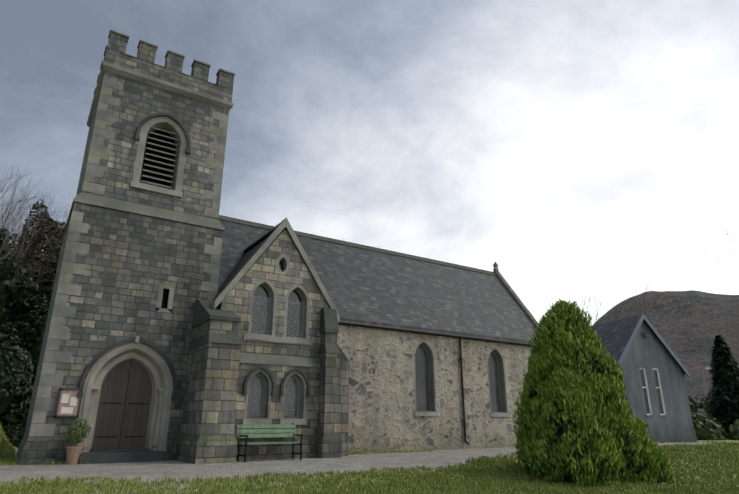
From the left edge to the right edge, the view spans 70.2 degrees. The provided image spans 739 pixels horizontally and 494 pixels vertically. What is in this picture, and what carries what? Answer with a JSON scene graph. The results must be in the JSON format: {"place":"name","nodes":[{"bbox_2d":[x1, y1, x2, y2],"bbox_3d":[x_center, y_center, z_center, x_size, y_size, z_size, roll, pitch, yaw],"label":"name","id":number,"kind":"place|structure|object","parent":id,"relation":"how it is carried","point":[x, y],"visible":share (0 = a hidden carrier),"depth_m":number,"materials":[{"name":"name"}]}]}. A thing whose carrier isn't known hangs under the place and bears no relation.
{"place":"outdoors","nodes":[
{"label":"outdoors","id":0,"kind":"place"},
{"bbox_2d":[234,363,319,435],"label":"porch wall","id":1,"kind":"structure","parent":0,"point":[278,372],"depth_m":15.91,"materials":[{"name":"grey stone"}]},
{"bbox_2d":[0,425,738,493],"bbox_3d":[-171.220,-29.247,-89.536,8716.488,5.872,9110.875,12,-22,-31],"label":"ground","id":2,"kind":"structure","parent":0,"point":[177,470],"depth_m":12.74,"materials":[{"name":"green plant"}]},
{"bbox_2d":[0,187,32,218],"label":"bare tree","id":3,"kind":"object","parent":2,"relation":"on","point":[14,200],"visible":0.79,"depth_m":27.53,"materials":[{"name":"brown plant"}]},
{"bbox_2d":[0,322,33,413],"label":"shrub","id":4,"kind":"object","parent":2,"relation":"on","point":[15,375],"visible":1,"depth_m":21.13,"materials":[{"name":"green plant"}]},
{"bbox_2d":[5,233,28,263],"bbox_3d":[-21.063,5.041,29.346,4.735,12.595,4.777,12,-22,-31],"label":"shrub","id":5,"kind":"object","parent":2,"relation":"on","point":[10,244],"depth_m":31.11,"materials":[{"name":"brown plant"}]},
{"bbox_2d":[0,368,36,447],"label":"shrub","id":6,"kind":"object","parent":2,"relation":"on","point":[13,420],"visible":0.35,"depth_m":21.59,"materials":[{"name":"green plant"}]},
{"bbox_2d":[3,198,33,240],"bbox_3d":[-26.309,3.068,34.688,10.741,13.314,7.664,-1,-19,2],"label":"bare tree","id":7,"kind":"object","parent":2,"relation":"on","point":[18,218],"visible":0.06,"depth_m":34.96,"materials":[{"name":"brown plant"}]},
{"bbox_2d":[0,169,52,260],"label":"bare tree","id":8,"kind":"object","parent":2,"relation":"on","point":[3,251],"visible":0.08,"depth_m":28.19,"materials":[{"name":"brown plant"}]},
{"bbox_2d":[0,182,60,253],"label":"bare tree","id":9,"kind":"object","parent":2,"relation":"on","point":[16,215],"visible":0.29,"depth_m":29.55,"materials":[{"name":"brown plant"}]},
{"bbox_2d":[0,199,65,346],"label":"tree","id":10,"kind":"object","parent":2,"relation":"on","point":[35,258],"visible":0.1,"depth_m":27.67,"materials":[{"name":"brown plant"}]},
{"bbox_2d":[9,260,57,407],"bbox_3d":[-15.438,6.589,24.546,3.593,13.622,3.682,12,-22,-31],"label":"tree","id":11,"kind":"object","parent":2,"relation":"on","point":[34,331],"visible":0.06,"depth_m":24.36,"materials":[{"name":"green plant"}]},
{"bbox_2d":[3,192,64,244],"bbox_3d":[-22.545,2.857,32.416,7.009,12.343,10.100,-12,-22,32],"label":"bare tree","id":12,"kind":"object","parent":2,"relation":"on","point":[22,217],"visible":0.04,"depth_m":32.77,"materials":[{"name":"brown plant"}]},
{"bbox_2d":[0,165,69,317],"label":"bare tree","id":13,"kind":"object","parent":2,"relation":"on","point":[19,288],"visible":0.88,"depth_m":21.47,"materials":[{"name":"brown plant"}]},
{"bbox_2d":[0,197,70,353],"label":"bare tree","id":14,"kind":"object","parent":2,"relation":"on","point":[10,313],"visible":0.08,"depth_m":24.53,"materials":[{"name":"brown plant"}]},
{"bbox_2d":[64,418,90,463],"bbox_3d":[-7.552,4.989,13.543,0.614,1.124,0.626,12,-22,-31],"label":"potted plant","id":15,"kind":"object","parent":2,"relation":"on","point":[74,436],"visible":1,"depth_m":13.41,"materials":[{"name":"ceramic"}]},
{"bbox_2d":[78,448,165,463],"bbox_3d":[-6.773,5.742,14.290,2.100,0.470,1.000,12,-22,-31],"label":"doorstep","id":16,"kind":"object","parent":2,"relation":"on","point":[110,455],"depth_m":13.99,"materials":[{"name":"grey stone"}]},
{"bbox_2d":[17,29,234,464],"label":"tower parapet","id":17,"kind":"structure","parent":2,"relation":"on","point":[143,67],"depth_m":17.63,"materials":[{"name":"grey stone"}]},
{"bbox_2d":[54,388,82,417],"bbox_3d":[-7.997,4.148,13.983,0.560,0.740,0.093,12,-22,-31],"label":"notice board","id":18,"kind":"object","parent":17,"relation":"attached to","point":[68,403],"visible":0.98,"depth_m":13.95,"materials":[{"name":"red"}]},
{"bbox_2d":[25,202,222,459],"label":"tower wall","id":19,"kind":"structure","parent":17,"relation":"on","point":[131,261],"depth_m":15.69,"materials":[{"name":"grey stone"}]},
{"bbox_2d":[25,77,228,435],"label":"corner quoins","id":20,"kind":"object","parent":19,"relation":"attached to","point":[42,407],"visible":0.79,"depth_m":15.47,"materials":[{"name":"grey stone"}]},
{"bbox_2d":[77,71,228,219],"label":"tower wall","id":21,"kind":"structure","parent":19,"relation":"on","point":[140,102],"depth_m":17.49,"materials":[{"name":"grey stone"}]},
{"bbox_2d":[76,336,176,451],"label":"door portal dressings","id":22,"kind":"structure","parent":17,"relation":"attached to","point":[152,362],"depth_m":15.15,"materials":[{"name":"grey stone"}]},
{"bbox_2d":[92,361,151,448],"bbox_3d":[-7.033,4.566,15.103,1.410,2.616,0.030,12,-22,-31],"label":"church door","id":23,"kind":"structure","parent":22,"relation":"in","point":[123,407],"depth_m":15.09,"materials":[{"name":"brown wood"}]},
{"bbox_2d":[141,130,174,307],"bbox_3d":[-7.050,-1.165,17.134,1.610,6.676,0.450,12,-22,-31],"label":"dark window","id":24,"kind":"structure","parent":17,"relation":"attached to","point":[159,165],"depth_m":17.92,"materials":[{"name":"black"}]},
{"bbox_2d":[141,127,177,187],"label":"louvers","id":25,"kind":"object","parent":17,"relation":"attached to","point":[157,178],"visible":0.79,"depth_m":17.48,"materials":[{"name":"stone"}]},
{"bbox_2d":[175,299,348,463],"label":"buttresses","id":26,"kind":"structure","parent":2,"relation":"on","point":[206,436],"depth_m":14.91,"materials":[{"name":"grey stone"}]},
{"bbox_2d":[237,423,302,461],"bbox_3d":[-2.795,5.517,14.784,1.800,1.070,0.700,12,-22,-31],"label":"park bench","id":27,"kind":"object","parent":2,"relation":"on","point":[281,433],"visible":0.92,"depth_m":14.95,"materials":[{"name":"green paint"}]},
{"bbox_2d":[218,230,328,357],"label":"transept walls","id":28,"kind":"structure","parent":2,"relation":"on","point":[237,299],"depth_m":16.79,"materials":[{"name":"grey stone"}]},
{"bbox_2d":[212,230,282,300],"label":"gable roof","id":29,"kind":"structure","parent":28,"relation":"on","point":[244,259],"depth_m":18.33,"materials":[{"name":"grey stone"}]},
{"bbox_2d":[211,217,339,323],"bbox_3d":[-3.897,1.147,18.705,4.240,3.373,4.070,12,-22,-31],"label":"gable coping","id":30,"kind":"object","parent":28,"relation":"on","point":[273,233],"visible":0.65,"depth_m":17.56,"materials":[{"name":"grey stone"}]},
{"bbox_2d":[247,296,304,417],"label":"lattice windows","id":31,"kind":"structure","parent":28,"relation":"attached to","point":[261,375],"depth_m":16.26,"materials":[{"name":"grey"}]},
{"bbox_2d":[235,353,319,460],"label":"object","id":32,"kind":"structure","parent":2,"relation":"on","point":[266,451],"depth_m":15.58,"materials":[{"name":"grey stone"}]},
{"bbox_2d":[0,422,738,493],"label":"grass tufts","id":33,"kind":"object","parent":2,"relation":"on","point":[501,484],"visible":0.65,"depth_m":11.52,"materials":[{"name":"green plant"}]},
{"bbox_2d":[337,324,531,452],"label":"nave walls","id":34,"kind":"structure","parent":2,"relation":"on","point":[382,417],"depth_m":20.87,"materials":[{"name":"beige stone"}]},
{"bbox_2d":[130,113,509,424],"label":"stone dressings","id":35,"kind":"structure","parent":34,"relation":"attached to","point":[166,121],"depth_m":16.97,"materials":[{"name":"stone"}]},
{"bbox_2d":[247,260,500,416],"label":"window glazing","id":36,"kind":"structure","parent":34,"relation":"attached to","point":[261,291],"depth_m":17.06,"materials":[{"name":"grey glass"}]},
{"bbox_2d":[218,219,538,342],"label":"roof","id":37,"kind":"structure","parent":34,"relation":"on","point":[364,286],"depth_m":23.47,"materials":[{"name":"grey stone"}]},
{"bbox_2d":[218,215,538,327],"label":"roof ridge","id":38,"kind":"structure","parent":37,"relation":"on","point":[495,272],"depth_m":26.26,"materials":[{"name":"grey stone"}]},
{"bbox_2d":[339,321,530,444],"bbox_3d":[1.726,5.452,20.653,16.770,4.481,0.229,12,-22,-31],"label":"gutter downpipe","id":39,"kind":"object","parent":34,"relation":"attached to","point":[426,332],"visible":0.73,"depth_m":21.89,"materials":[{"name":"black metal"}]},
{"bbox_2d":[415,343,504,411],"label":"lattice windows","id":40,"kind":"structure","parent":34,"relation":"attached to","point":[431,381],"depth_m":21.61,"materials":[{"name":"grey"}]},
{"bbox_2d":[529,293,628,325],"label":"bare tree","id":41,"kind":"object","parent":2,"relation":"on","point":[586,311],"visible":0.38,"depth_m":47.66,"materials":[{"name":"brown plant"}]},
{"bbox_2d":[512,299,673,487],"bbox_3d":[5.204,3.832,14.025,4.098,4.882,3.786,12,-22,-31],"label":"cypress","id":42,"kind":"object","parent":2,"relation":"on","point":[576,420],"visible":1,"depth_m":12.81,"materials":[{"name":"green plant"}]},
{"bbox_2d":[594,280,649,323],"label":"bare tree","id":43,"kind":"object","parent":2,"relation":"on","point":[630,300],"visible":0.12,"depth_m":47.70,"materials":[{"name":"brown plant"}]},
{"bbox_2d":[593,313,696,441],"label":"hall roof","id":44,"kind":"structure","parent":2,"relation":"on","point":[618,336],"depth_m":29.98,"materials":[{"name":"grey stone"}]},
{"bbox_2d":[687,393,706,412],"bbox_3d":[22.645,13.024,38.560,4.314,4.452,4.513,-11,-21,30],"label":"shrub","id":45,"kind":"object","parent":2,"relation":"on","point":[693,406],"visible":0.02,"depth_m":38.08,"materials":[{"name":"green plant"}]},
{"bbox_2d":[693,394,712,406],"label":"shrub","id":46,"kind":"object","parent":2,"relation":"on","point":[703,404],"visible":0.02,"depth_m":169.81,"materials":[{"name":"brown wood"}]},
{"bbox_2d":[703,367,711,414],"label":"street lamp","id":47,"kind":"object","parent":2,"relation":"on","point":[704,380],"visible":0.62,"depth_m":42.45,"materials":[{"name":"grey metal"}]},
{"bbox_2d":[691,408,727,439],"bbox_3d":[20.966,11.650,33.298,3.007,2.776,2.977,-6,-19,17],"label":"shrub","id":48,"kind":"object","parent":2,"relation":"on","point":[706,426],"visible":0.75,"depth_m":32.40,"materials":[{"name":"green plant"}]},
{"bbox_2d":[687,221,738,293],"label":"bare tree","id":49,"kind":"object","parent":2,"relation":"on","point":[720,257],"visible":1,"depth_m":45.71,"materials":[{"name":"brown plant"}]},
{"bbox_2d":[705,335,738,438],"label":"spruce","id":50,"kind":"object","parent":2,"relation":"on","point":[723,406],"visible":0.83,"depth_m":35.93,"materials":[{"name":"green plant"}]},
{"bbox_2d":[727,419,738,439],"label":"shrub","id":51,"kind":"object","parent":2,"relation":"on","point":[733,433],"visible":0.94,"depth_m":32.78,"materials":[{"name":"green plant"}]},
{"bbox_2d":[0,0,738,325],"label":"sky","id":52,"kind":"structure","parent":0,"point":[576,148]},
{"bbox_2d":[618,321,693,430],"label":"hall walls","id":53,"kind":"structure","parent":0,"point":[649,353],"depth_m":29.25,"materials":[{"name":"grey paint"}]},
{"bbox_2d":[641,332,646,338],"bbox_3d":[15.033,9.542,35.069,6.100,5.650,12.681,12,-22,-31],"label":"gable vent","id":54,"kind":"object","parent":53,"relation":"attached to","point":[643,335],"visible":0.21,"depth_m":29.96,"materials":[{"name":"grey metal"}]},
{"bbox_2d":[639,368,667,416],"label":"window frames","id":55,"kind":"structure","parent":53,"relation":"in","point":[661,415],"depth_m":29.07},
{"bbox_2d":[640,369,663,413],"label":"window panes","id":56,"kind":"structure","parent":55,"relation":"in","point":[645,392],"depth_m":29.14,"materials":[{"name":"grey glass"}]},
{"bbox_2d":[592,290,738,405],"bbox_3d":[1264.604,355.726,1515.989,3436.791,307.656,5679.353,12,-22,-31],"label":"hill terrain","id":57,"kind":"structure","parent":0,"point":[689,325],"depth_m":945.14,"materials":[{"name":"brown soil"}]}
]}

